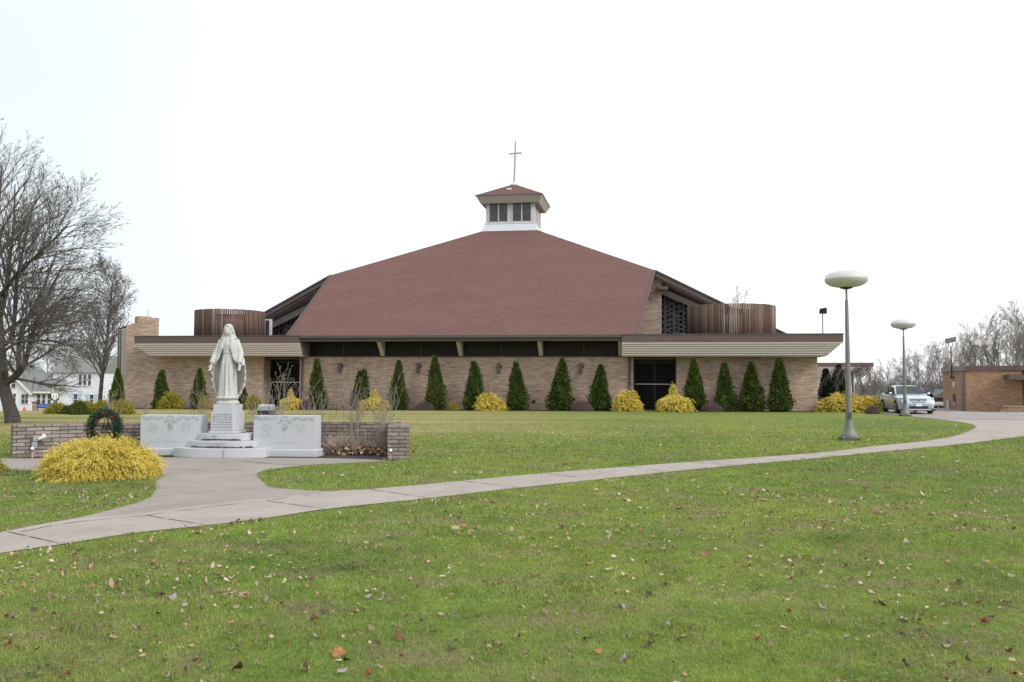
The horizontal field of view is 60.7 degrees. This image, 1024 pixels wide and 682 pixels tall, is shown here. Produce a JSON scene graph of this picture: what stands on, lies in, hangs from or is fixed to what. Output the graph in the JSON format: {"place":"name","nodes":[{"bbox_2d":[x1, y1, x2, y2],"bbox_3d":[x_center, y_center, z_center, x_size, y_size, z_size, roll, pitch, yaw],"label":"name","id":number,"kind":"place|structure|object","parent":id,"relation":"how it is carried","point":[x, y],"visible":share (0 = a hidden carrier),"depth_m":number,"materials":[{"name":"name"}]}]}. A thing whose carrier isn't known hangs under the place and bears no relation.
{"place":"outdoors","nodes":[
{"label":"outdoors","id":0,"kind":"place"},
{"bbox_2d":[1,457,399,519],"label":"plaza","id":1,"kind":"structure","parent":0,"point":[219,477],"depth_m":14.30,"materials":[{"name":"concrete"}]},
{"bbox_2d":[0,385,1023,681],"bbox_3d":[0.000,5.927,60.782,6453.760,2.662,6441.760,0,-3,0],"label":"ground","id":2,"kind":"structure","parent":0,"point":[586,417],"depth_m":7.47,"materials":[{"name":"plant"}]},
{"bbox_2d":[32,402,50,410],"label":"parish sign","id":3,"kind":"object","parent":2,"relation":"on","point":[37,406],"visible":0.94,"depth_m":71.59,"materials":[{"name":"blue brick"}]},
{"bbox_2d":[33,345,62,372],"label":"bare tree","id":4,"kind":"object","parent":2,"relation":"on","point":[47,361],"visible":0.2,"depth_m":150.19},
{"bbox_2d":[42,402,65,413],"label":"yellow shrub","id":5,"kind":"object","parent":2,"relation":"on","point":[54,408],"visible":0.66,"depth_m":47.03,"materials":[{"name":"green plant"}]},
{"bbox_2d":[51,386,58,402],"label":"road sign","id":6,"kind":"object","parent":2,"relation":"on","point":[54,396],"visible":0.69,"depth_m":74.83,"materials":[{"name":"metal"}]},
{"bbox_2d":[0,356,116,410],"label":"white house","id":7,"kind":"structure","parent":2,"relation":"on","point":[24,396],"depth_m":127.79,"materials":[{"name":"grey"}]},
{"bbox_2d":[0,119,130,422],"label":"bare tree","id":8,"kind":"object","parent":2,"relation":"on","point":[39,309],"visible":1,"depth_m":35.09,"materials":[{"name":"grey plant"}]},
{"bbox_2d":[59,402,71,413],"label":"yellow shrub","id":9,"kind":"object","parent":2,"relation":"on","point":[65,409],"visible":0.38,"depth_m":46.66,"materials":[{"name":"green plant"}]},
{"bbox_2d":[68,398,89,414],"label":"yellow shrub","id":10,"kind":"object","parent":2,"relation":"on","point":[79,407],"visible":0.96,"depth_m":45.64,"materials":[{"name":"green plant"}]},
{"bbox_2d":[27,431,169,483],"bbox_3d":[-7.061,2.037,15.025,2.349,1.005,1.981,0,-3,0],"label":"gold shrub","id":11,"kind":"object","parent":2,"relation":"on","point":[96,459],"visible":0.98,"depth_m":14.61,"materials":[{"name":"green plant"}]},
{"bbox_2d":[62,249,137,401],"bbox_3d":[-29.418,-0.679,62.447,5.377,11.797,5.026,0,-3,0],"label":"bare tree","id":12,"kind":"object","parent":2,"relation":"on","point":[110,293],"visible":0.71,"depth_m":62.03,"materials":[{"name":"grey plant"}]},
{"bbox_2d":[90,399,110,412],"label":"yellow shrub","id":13,"kind":"object","parent":2,"relation":"on","point":[100,404],"visible":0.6,"depth_m":46.27,"materials":[{"name":"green plant"}]},
{"bbox_2d":[107,368,126,402],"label":"arborvitae","id":14,"kind":"object","parent":2,"relation":"on","point":[118,376],"visible":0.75,"depth_m":56.92,"materials":[{"name":"green plant"}]},
{"bbox_2d":[100,377,136,421],"bbox_3d":[-9.432,1.748,20.814,0.800,1.819,1.170,2,-3,-30],"label":"bare shrub","id":15,"kind":"object","parent":2,"relation":"on","point":[115,401],"visible":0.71,"depth_m":20.91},
{"bbox_2d":[108,398,136,414],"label":"yellow shrub","id":16,"kind":"object","parent":2,"relation":"on","point":[130,409],"visible":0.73,"depth_m":45.93,"materials":[{"name":"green plant"}]},
{"bbox_2d":[139,390,152,414],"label":"bare shrub","id":17,"kind":"object","parent":2,"relation":"on","point":[150,398],"visible":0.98,"depth_m":43.81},
{"bbox_2d":[170,366,211,415],"bbox_3d":[-7.507,1.616,20.986,1.071,2.100,0.910,0,-3,0],"label":"bare shrub","id":18,"kind":"object","parent":2,"relation":"on","point":[202,409],"visible":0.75,"depth_m":20.88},
{"bbox_2d":[18,452,399,459],"bbox_3d":[-6.526,2.533,19.223,8.348,0.001,2.152,0,-3,0],"label":"mulch bed","id":19,"kind":"object","parent":2,"relation":"on","point":[373,456],"visible":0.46,"depth_m":19.13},
{"bbox_2d":[32,434,46,457],"bbox_3d":[-10.302,2.279,19.040,0.291,0.520,0.150,1,-3,-20],"label":"spotlight","id":20,"kind":"object","parent":19,"relation":"on","point":[36,438],"visible":0.97,"depth_m":19.00,"materials":[{"name":"grey plastic"}]},
{"bbox_2d":[84,407,123,440],"bbox_3d":[-9.195,2.033,19.840,0.941,1.093,0.587,0,-3,5],"label":"wreath","id":21,"kind":"object","parent":19,"relation":"on","point":[115,419],"visible":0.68,"depth_m":19.69,"materials":[{"name":"green plant"}]},
{"bbox_2d":[140,414,207,454],"bbox_3d":[-7.643,2.136,19.750,1.530,0.935,0.460,0,-3,8],"label":"memorial stone","id":22,"kind":"object","parent":19,"relation":"on","point":[167,433],"visible":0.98,"depth_m":19.59,"materials":[{"name":"stone"}]},
{"bbox_2d":[173,432,270,457],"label":"stone steps","id":23,"kind":"structure","parent":19,"relation":"on","point":[237,445],"depth_m":19.05,"materials":[{"name":"stone"}]},
{"bbox_2d":[209,404,245,433],"bbox_3d":[-6.360,1.736,19.558,0.600,0.645,0.620,0,-3,8],"label":"pedestal","id":24,"kind":"object","parent":23,"relation":"on","point":[227,418],"visible":1,"depth_m":19.30,"materials":[{"name":"stone"}]},
{"bbox_2d":[208,324,245,403],"bbox_3d":[-6.361,0.512,19.604,0.805,1.800,0.509,0,-3,5],"label":"statue","id":25,"kind":"object","parent":24,"relation":"on","point":[228,353],"visible":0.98,"depth_m":19.51,"materials":[{"name":"white stone"}]},
{"bbox_2d":[245,387,281,432],"bbox_3d":[-5.697,1.822,19.727,0.635,1.562,0.831,-2,-4,41],"label":"bare shrub","id":26,"kind":"object","parent":19,"relation":"on","point":[254,413],"visible":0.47,"depth_m":19.74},
{"bbox_2d":[233,363,301,419],"bbox_3d":[-5.462,1.529,19.591,1.482,2.140,1.325,1,-3,-15],"label":"bare shrub","id":27,"kind":"object","parent":19,"relation":"on","point":[277,409],"visible":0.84,"depth_m":19.47,"materials":[{"name":"plant"}]},
{"bbox_2d":[253,415,323,457],"bbox_3d":[-4.984,2.118,19.376,1.530,0.935,0.460,0,-3,8],"label":"memorial stone","id":28,"kind":"object","parent":19,"relation":"on","point":[290,435],"visible":0.98,"depth_m":19.20,"materials":[{"name":"stone"}]},
{"bbox_2d":[294,357,355,441],"bbox_3d":[-4.220,1.491,19.680,1.450,2.222,0.807,0,-3,0],"label":"bare shrub","id":29,"kind":"object","parent":19,"relation":"on","point":[313,397],"visible":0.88,"depth_m":19.74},
{"bbox_2d":[321,430,363,454],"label":"dry grass clump","id":30,"kind":"object","parent":19,"relation":"on","point":[338,442],"visible":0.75,"depth_m":19.64,"materials":[{"name":"plant"}]},
{"bbox_2d":[331,359,369,454],"bbox_3d":[-3.587,1.478,19.555,0.761,2.235,0.910,-1,-3,26],"label":"bare shrub","id":31,"kind":"object","parent":19,"relation":"on","point":[351,418],"visible":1,"depth_m":19.58,"materials":[{"name":"plant"}]},
{"bbox_2d":[323,444,417,455],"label":"leaf litter","id":32,"kind":"object","parent":19,"relation":"on","point":[366,449],"visible":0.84,"depth_m":19.50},
{"bbox_2d":[360,436,386,453],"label":"dry grass clump","id":33,"kind":"object","parent":19,"relation":"on","point":[373,443],"visible":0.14,"depth_m":19.88,"materials":[{"name":"plant"}]},
{"bbox_2d":[365,365,404,454],"bbox_3d":[-2.898,1.548,19.662,1.006,2.105,0.978,0,-3,0],"label":"bare shrub","id":34,"kind":"object","parent":19,"relation":"on","point":[383,425],"visible":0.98,"depth_m":19.52,"materials":[{"name":"plant"}]},
{"bbox_2d":[10,421,409,458],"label":"garden wall","id":35,"kind":"structure","parent":2,"relation":"on","point":[397,436],"depth_m":19.40,"materials":[{"name":"brick"}]},
{"bbox_2d":[257,404,274,414],"bbox_3d":[-6.871,2.289,24.417,0.476,1.028,0.316,0,-3,-10],"label":"flood lamp","id":36,"kind":"object","parent":2,"relation":"on","point":[264,411],"visible":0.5,"depth_m":24.29,"materials":[{"name":"black metal"}]},
{"bbox_2d":[330,647,346,657],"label":"fallen leaf","id":37,"kind":"object","parent":2,"relation":"on","point":[339,651],"visible":1,"depth_m":5.13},
{"bbox_2d":[135,408,588,410],"bbox_3d":[-9.835,4.286,54.688,32.819,0.001,2.401,0,-3,9],"label":"mulch bed","id":38,"kind":"object","parent":2,"relation":"on","point":[409,409],"visible":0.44,"depth_m":52.58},
{"bbox_2d":[150,369,169,408],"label":"arborvitae","id":39,"kind":"object","parent":38,"relation":"on","point":[161,388],"visible":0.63,"depth_m":56.35,"materials":[{"name":"green plant"}]},
{"bbox_2d":[155,391,184,408],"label":"yellow shrub","id":40,"kind":"object","parent":38,"relation":"on","point":[172,400],"visible":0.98,"depth_m":55.41,"materials":[{"name":"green plant"}]},
{"bbox_2d":[189,368,208,408],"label":"arborvitae","id":41,"kind":"object","parent":38,"relation":"on","point":[199,383],"visible":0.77,"depth_m":56.04,"materials":[{"name":"green plant"}]},
{"bbox_2d":[197,395,210,408],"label":"yellow shrub","id":42,"kind":"object","parent":38,"relation":"on","point":[202,403],"visible":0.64,"depth_m":55.25,"materials":[{"name":"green plant"}]},
{"bbox_2d":[237,387,248,408],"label":"arborvitae","id":43,"kind":"object","parent":38,"relation":"on","point":[244,394],"visible":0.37,"depth_m":55.56,"materials":[{"name":"green plant"}]},
{"bbox_2d":[243,394,261,409],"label":"yellow shrub","id":44,"kind":"object","parent":38,"relation":"on","point":[256,399],"visible":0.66,"depth_m":54.61,"materials":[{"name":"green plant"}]},
{"bbox_2d":[279,388,301,409],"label":"yellow shrub","id":45,"kind":"object","parent":38,"relation":"on","point":[293,404],"visible":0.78,"depth_m":54.08,"materials":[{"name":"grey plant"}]},
{"bbox_2d":[296,399,313,409],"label":"dome shrub","id":46,"kind":"object","parent":38,"relation":"on","point":[305,404],"visible":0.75,"depth_m":54.20,"materials":[{"name":"brown plant"}]},
{"bbox_2d":[305,357,328,409],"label":"arborvitae","id":47,"kind":"object","parent":38,"relation":"on","point":[316,374],"visible":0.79,"depth_m":54.68,"materials":[{"name":"green plant"}]},
{"bbox_2d":[349,368,370,409],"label":"arborvitae","id":48,"kind":"object","parent":38,"relation":"on","point":[363,380],"visible":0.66,"depth_m":54.29,"materials":[{"name":"green plant"}]},
{"bbox_2d":[358,387,390,410],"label":"yellow shrub","id":49,"kind":"object","parent":38,"relation":"on","point":[376,400],"visible":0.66,"depth_m":53.22,"materials":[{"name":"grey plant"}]},
{"bbox_2d":[388,360,412,409],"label":"arborvitae","id":50,"kind":"object","parent":38,"relation":"on","point":[403,403],"visible":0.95,"depth_m":53.86,"materials":[{"name":"green plant"}]},
{"bbox_2d":[414,400,434,410],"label":"dome shrub","id":51,"kind":"object","parent":38,"relation":"on","point":[422,405],"visible":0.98,"depth_m":53.00,"materials":[{"name":"brown plant"}]},
{"bbox_2d":[422,355,447,409],"bbox_3d":[-4.801,2.586,53.850,1.689,3.551,1.647,-2,-5,19],"label":"arborvitae","id":52,"kind":"object","parent":38,"relation":"on","point":[435,392],"visible":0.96,"depth_m":53.61,"materials":[{"name":"green plant"}]},
{"bbox_2d":[448,401,458,409],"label":"yellow shrub","id":53,"kind":"object","parent":38,"relation":"on","point":[452,406],"visible":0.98,"depth_m":52.71,"materials":[{"name":"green plant"}]},
{"bbox_2d":[461,360,484,409],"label":"arborvitae","id":54,"kind":"object","parent":38,"relation":"on","point":[474,386],"visible":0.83,"depth_m":53.11,"materials":[{"name":"green plant"}]},
{"bbox_2d":[472,391,511,410],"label":"yellow shrub","id":55,"kind":"object","parent":38,"relation":"on","point":[491,402],"visible":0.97,"depth_m":52.09,"materials":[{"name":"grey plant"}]},
{"bbox_2d":[505,361,529,410],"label":"arborvitae","id":56,"kind":"object","parent":38,"relation":"on","point":[518,394],"visible":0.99,"depth_m":52.67,"materials":[{"name":"green plant"}]},
{"bbox_2d":[544,357,573,410],"bbox_3d":[2.850,2.627,52.648,1.852,3.339,1.953,0,-3,8],"label":"arborvitae","id":57,"kind":"object","parent":38,"relation":"on","point":[559,397],"visible":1,"depth_m":52.26,"materials":[{"name":"green plant"}]},
{"bbox_2d":[570,400,593,410],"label":"dome shrub","id":58,"kind":"object","parent":38,"relation":"on","point":[582,407],"visible":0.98,"depth_m":51.45,"materials":[{"name":"brown plant"}]},
{"bbox_2d":[585,364,611,410],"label":"arborvitae","id":59,"kind":"object","parent":38,"relation":"on","point":[599,396],"visible":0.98,"depth_m":51.88,"materials":[{"name":"green plant"}]},
{"bbox_2d":[117,141,843,410],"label":"church","id":60,"kind":"structure","parent":2,"relation":"on","point":[503,290],"depth_m":56.58,"materials":[{"name":"beige brick"}]},
{"bbox_2d":[265,319,271,334],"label":"side window","id":61,"kind":"structure","parent":60,"relation":"in","point":[268,322],"depth_m":65.84,"materials":[{"name":"white paint"}]},
{"bbox_2d":[270,360,299,405],"bbox_3d":[-14.825,2.839,57.925,2.480,3.100,0.280,0,-3,9],"label":"door","id":62,"kind":"structure","parent":60,"relation":"in","point":[294,372],"depth_m":57.99,"materials":[{"name":"glass"}]},
{"bbox_2d":[310,341,380,355],"bbox_3d":[-10.844,0.426,56.368,5.120,1.090,0.100,0,-3,9],"label":"clerestory window","id":63,"kind":"structure","parent":60,"relation":"in","point":[335,348],"depth_m":56.36,"materials":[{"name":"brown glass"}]},
{"bbox_2d":[385,341,458,355],"bbox_3d":[-5.747,0.413,55.561,5.120,1.090,0.100,0,-3,9],"label":"clerestory window","id":64,"kind":"structure","parent":60,"relation":"in","point":[392,348],"depth_m":55.56,"materials":[{"name":"brown glass"}]},
{"bbox_2d":[463,341,538,355],"bbox_3d":[-0.651,0.401,54.754,5.120,1.090,0.100,0,-3,9],"label":"clerestory window","id":65,"kind":"structure","parent":60,"relation":"in","point":[470,348],"depth_m":54.77,"materials":[{"name":"brown glass"}]},
{"bbox_2d":[543,341,618,355],"bbox_3d":[4.432,0.388,53.950,5.120,1.090,0.100,0,-3,9],"label":"clerestory window","id":66,"kind":"structure","parent":60,"relation":"in","point":[550,348],"depth_m":53.99,"materials":[{"name":"brown glass"}]},
{"bbox_2d":[634,361,675,409],"bbox_3d":[8.850,2.780,54.175,2.580,3.100,0.280,0,-3,9],"label":"door","id":67,"kind":"structure","parent":60,"relation":"in","point":[653,380],"depth_m":54.20,"materials":[{"name":"glass"}]},
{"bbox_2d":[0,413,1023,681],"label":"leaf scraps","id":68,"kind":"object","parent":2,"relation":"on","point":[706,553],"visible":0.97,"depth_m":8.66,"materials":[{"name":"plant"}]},
{"bbox_2d":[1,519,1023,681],"bbox_3d":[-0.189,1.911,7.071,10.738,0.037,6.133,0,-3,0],"label":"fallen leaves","id":69,"kind":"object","parent":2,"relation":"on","point":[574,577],"visible":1,"depth_m":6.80,"materials":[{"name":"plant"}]},
{"bbox_2d":[611,387,643,411],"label":"yellow shrub","id":70,"kind":"object","parent":2,"relation":"on","point":[627,401],"visible":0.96,"depth_m":50.91,"materials":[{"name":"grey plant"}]},
{"bbox_2d":[731,282,749,308],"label":"bare tree","id":71,"kind":"object","parent":2,"relation":"on","point":[737,295],"visible":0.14,"depth_m":100.25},
{"bbox_2d":[678,411,814,411],"bbox_3d":[13.663,4.103,50.982,8.088,0.001,2.401,0,-3,9],"label":"mulch bed","id":72,"kind":"object","parent":2,"relation":"on","point":[759,411],"visible":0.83,"depth_m":50.67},
{"bbox_2d":[655,382,697,411],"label":"yellow shrub","id":73,"kind":"object","parent":72,"relation":"on","point":[673,400],"visible":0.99,"depth_m":50.31,"materials":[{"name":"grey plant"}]},
{"bbox_2d":[682,358,708,410],"bbox_3d":[10.781,2.599,51.311,1.655,3.256,1.744,-2,-4,39],"label":"arborvitae","id":74,"kind":"object","parent":72,"relation":"on","point":[694,388],"visible":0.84,"depth_m":51.07,"materials":[{"name":"green plant"}]},
{"bbox_2d":[701,402,723,411],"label":"dome shrub","id":75,"kind":"object","parent":72,"relation":"on","point":[715,406],"visible":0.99,"depth_m":50.31,"materials":[{"name":"brown plant"}]},
{"bbox_2d":[712,361,739,410],"bbox_3d":[12.468,2.692,51.012,1.647,3.027,1.689,-2,-3,22],"label":"arborvitae","id":76,"kind":"object","parent":72,"relation":"on","point":[726,400],"visible":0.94,"depth_m":50.78,"materials":[{"name":"green plant"}]},
{"bbox_2d":[737,361,767,411],"bbox_3d":[13.967,2.669,50.926,1.906,3.069,1.812,1,-3,-21],"label":"arborvitae","id":77,"kind":"object","parent":72,"relation":"on","point":[751,398],"visible":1,"depth_m":50.55,"materials":[{"name":"green plant"}]},
{"bbox_2d":[766,357,795,411],"bbox_3d":[15.547,2.546,50.624,1.656,3.300,1.703,0,-3,1],"label":"arborvitae","id":78,"kind":"object","parent":72,"relation":"on","point":[779,399],"visible":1,"depth_m":50.32,"materials":[{"name":"green plant"}]},
{"bbox_2d":[818,368,835,410],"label":"arborvitae","id":79,"kind":"object","parent":2,"relation":"on","point":[826,391],"visible":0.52,"depth_m":52.70,"materials":[{"name":"green plant"}]},
{"bbox_2d":[829,363,844,396],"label":"arborvitae","id":80,"kind":"object","parent":2,"relation":"on","point":[841,389],"visible":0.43,"depth_m":52.57,"materials":[{"name":"green plant"}]},
{"bbox_2d":[813,391,865,411],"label":"yellow shrub","id":81,"kind":"object","parent":2,"relation":"on","point":[834,402],"visible":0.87,"depth_m":49.99,"materials":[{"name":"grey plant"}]},
{"bbox_2d":[817,363,873,396],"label":"annex","id":82,"kind":"object","parent":2,"relation":"on","point":[829,366],"visible":0.12,"depth_m":72.06,"materials":[{"name":"brown metal"}]},
{"bbox_2d":[824,270,867,440],"bbox_3d":[9.593,0.451,24.973,1.188,4.955,1.188,0,-3,5],"label":"street lamp","id":83,"kind":"object","parent":2,"relation":"on","point":[845,280],"visible":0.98,"depth_m":24.83,"materials":[{"name":"grey metal"}]},
{"bbox_2d":[818,364,884,398],"bbox_3d":[20.483,2.895,52.436,4.002,2.976,5.257,-2,-3,36],"label":"weeping tree","id":84,"kind":"object","parent":2,"relation":"on","point":[855,372],"visible":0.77,"depth_m":52.26,"materials":[{"name":"grey plant"}]},
{"bbox_2d":[844,394,888,411],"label":"yellow shrub","id":85,"kind":"object","parent":2,"relation":"on","point":[867,401],"visible":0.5,"depth_m":50.01,"materials":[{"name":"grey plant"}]},
{"bbox_2d":[865,404,879,413],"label":"dome shrub","id":86,"kind":"object","parent":2,"relation":"on","point":[873,408],"visible":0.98,"depth_m":46.62,"materials":[{"name":"brown plant"}]},
{"bbox_2d":[872,355,902,388],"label":"bare tree","id":87,"kind":"object","parent":2,"relation":"on","point":[889,377],"visible":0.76,"depth_m":111.85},
{"bbox_2d":[854,375,942,399],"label":"brush","id":88,"kind":"object","parent":2,"relation":"on","point":[929,388],"visible":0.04,"depth_m":99.88,"materials":[{"name":"plant"}]},
{"bbox_2d":[892,350,926,387],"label":"bare tree","id":89,"kind":"object","parent":2,"relation":"on","point":[907,365],"visible":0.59,"depth_m":111.80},
{"bbox_2d":[899,346,924,386],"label":"bare tree","id":90,"kind":"object","parent":2,"relation":"on","point":[914,371],"visible":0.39,"depth_m":118.32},
{"bbox_2d":[905,340,949,389],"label":"bare tree","id":91,"kind":"object","parent":2,"relation":"on","point":[927,368],"visible":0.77,"depth_m":107.66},
{"bbox_2d":[931,389,942,407],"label":"barn","id":92,"kind":"structure","parent":2,"relation":"on","point":[938,394],"depth_m":92.04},
{"bbox_2d":[922,339,959,388],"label":"bare tree","id":93,"kind":"object","parent":2,"relation":"on","point":[935,367],"visible":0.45,"depth_m":114.63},
{"bbox_2d":[870,408,1023,419],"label":"parking lot","id":94,"kind":"structure","parent":2,"relation":"on","point":[941,413],"depth_m":45.34,"materials":[{"name":"concrete"}]},
{"bbox_2d":[880,385,935,412],"bbox_3d":[21.747,3.193,48.184,2.130,1.500,4.895,0,-3,10],"label":"parked car","id":95,"kind":"object","parent":94,"relation":"on","point":[918,398],"visible":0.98,"depth_m":46.98,"materials":[{"name":"silver metal"}]},
{"bbox_2d":[934,343,966,382],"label":"bare tree","id":96,"kind":"object","parent":2,"relation":"on","point":[955,350],"visible":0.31,"depth_m":109.80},
{"bbox_2d":[936,332,988,388],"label":"bare tree","id":97,"kind":"object","parent":2,"relation":"on","point":[961,362],"visible":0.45,"depth_m":95.77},
{"bbox_2d":[944,321,993,367],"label":"bare tree","id":98,"kind":"object","parent":2,"relation":"on","point":[973,359],"visible":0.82,"depth_m":90.46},
{"bbox_2d":[941,337,1023,411],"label":"brick hall","id":99,"kind":"structure","parent":2,"relation":"on","point":[986,388],"depth_m":64.59,"materials":[{"name":"brown brick"}]},
{"bbox_2d":[961,380,963,410],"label":"door","id":100,"kind":"structure","parent":99,"relation":"in","point":[962,381],"depth_m":66.03,"materials":[{"name":"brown metal"}]},
{"bbox_2d":[972,340,992,365],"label":"parking floodlight","id":101,"kind":"object","parent":2,"relation":"on","point":[979,342],"visible":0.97,"depth_m":87.93,"materials":[{"name":"grey paint"}]},
{"bbox_2d":[963,313,1005,365],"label":"bare tree","id":102,"kind":"object","parent":2,"relation":"on","point":[987,334],"visible":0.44,"depth_m":101.16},
{"bbox_2d":[976,310,1018,365],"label":"bare tree","id":103,"kind":"object","parent":2,"relation":"on","point":[995,345],"visible":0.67,"depth_m":91.59,"materials":[{"name":"plant"}]},
{"bbox_2d":[990,307,1023,365],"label":"bare tree","id":104,"kind":"object","parent":2,"relation":"on","point":[1008,336],"visible":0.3,"depth_m":93.95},
{"bbox_2d":[992,297,1023,365],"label":"bare tree","id":105,"kind":"object","parent":2,"relation":"on","point":[1018,351],"visible":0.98,"depth_m":87.13,"materials":[{"name":"plant"}]},
{"bbox_2d":[1005,305,1023,364],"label":"bare tree","id":106,"kind":"object","parent":2,"relation":"on","point":[1017,337],"visible":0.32,"depth_m":90.39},
{"bbox_2d":[0,417,1023,552],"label":"path","id":107,"kind":"structure","parent":0,"point":[225,512],"depth_m":12.26,"materials":[{"name":"concrete"}]},
{"bbox_2d":[0,0,1023,384],"label":"sky","id":108,"kind":"structure","parent":0,"point":[255,153],"materials":[{"name":"white"}]},
{"bbox_2d":[890,319,915,415],"bbox_3d":[19.635,1.375,43.749,1.188,4.955,1.188,0,-3,5],"label":"street lamp","id":109,"kind":"object","parent":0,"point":[903,324],"visible":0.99,"depth_m":43.60,"materials":[{"name":"grey metal"}]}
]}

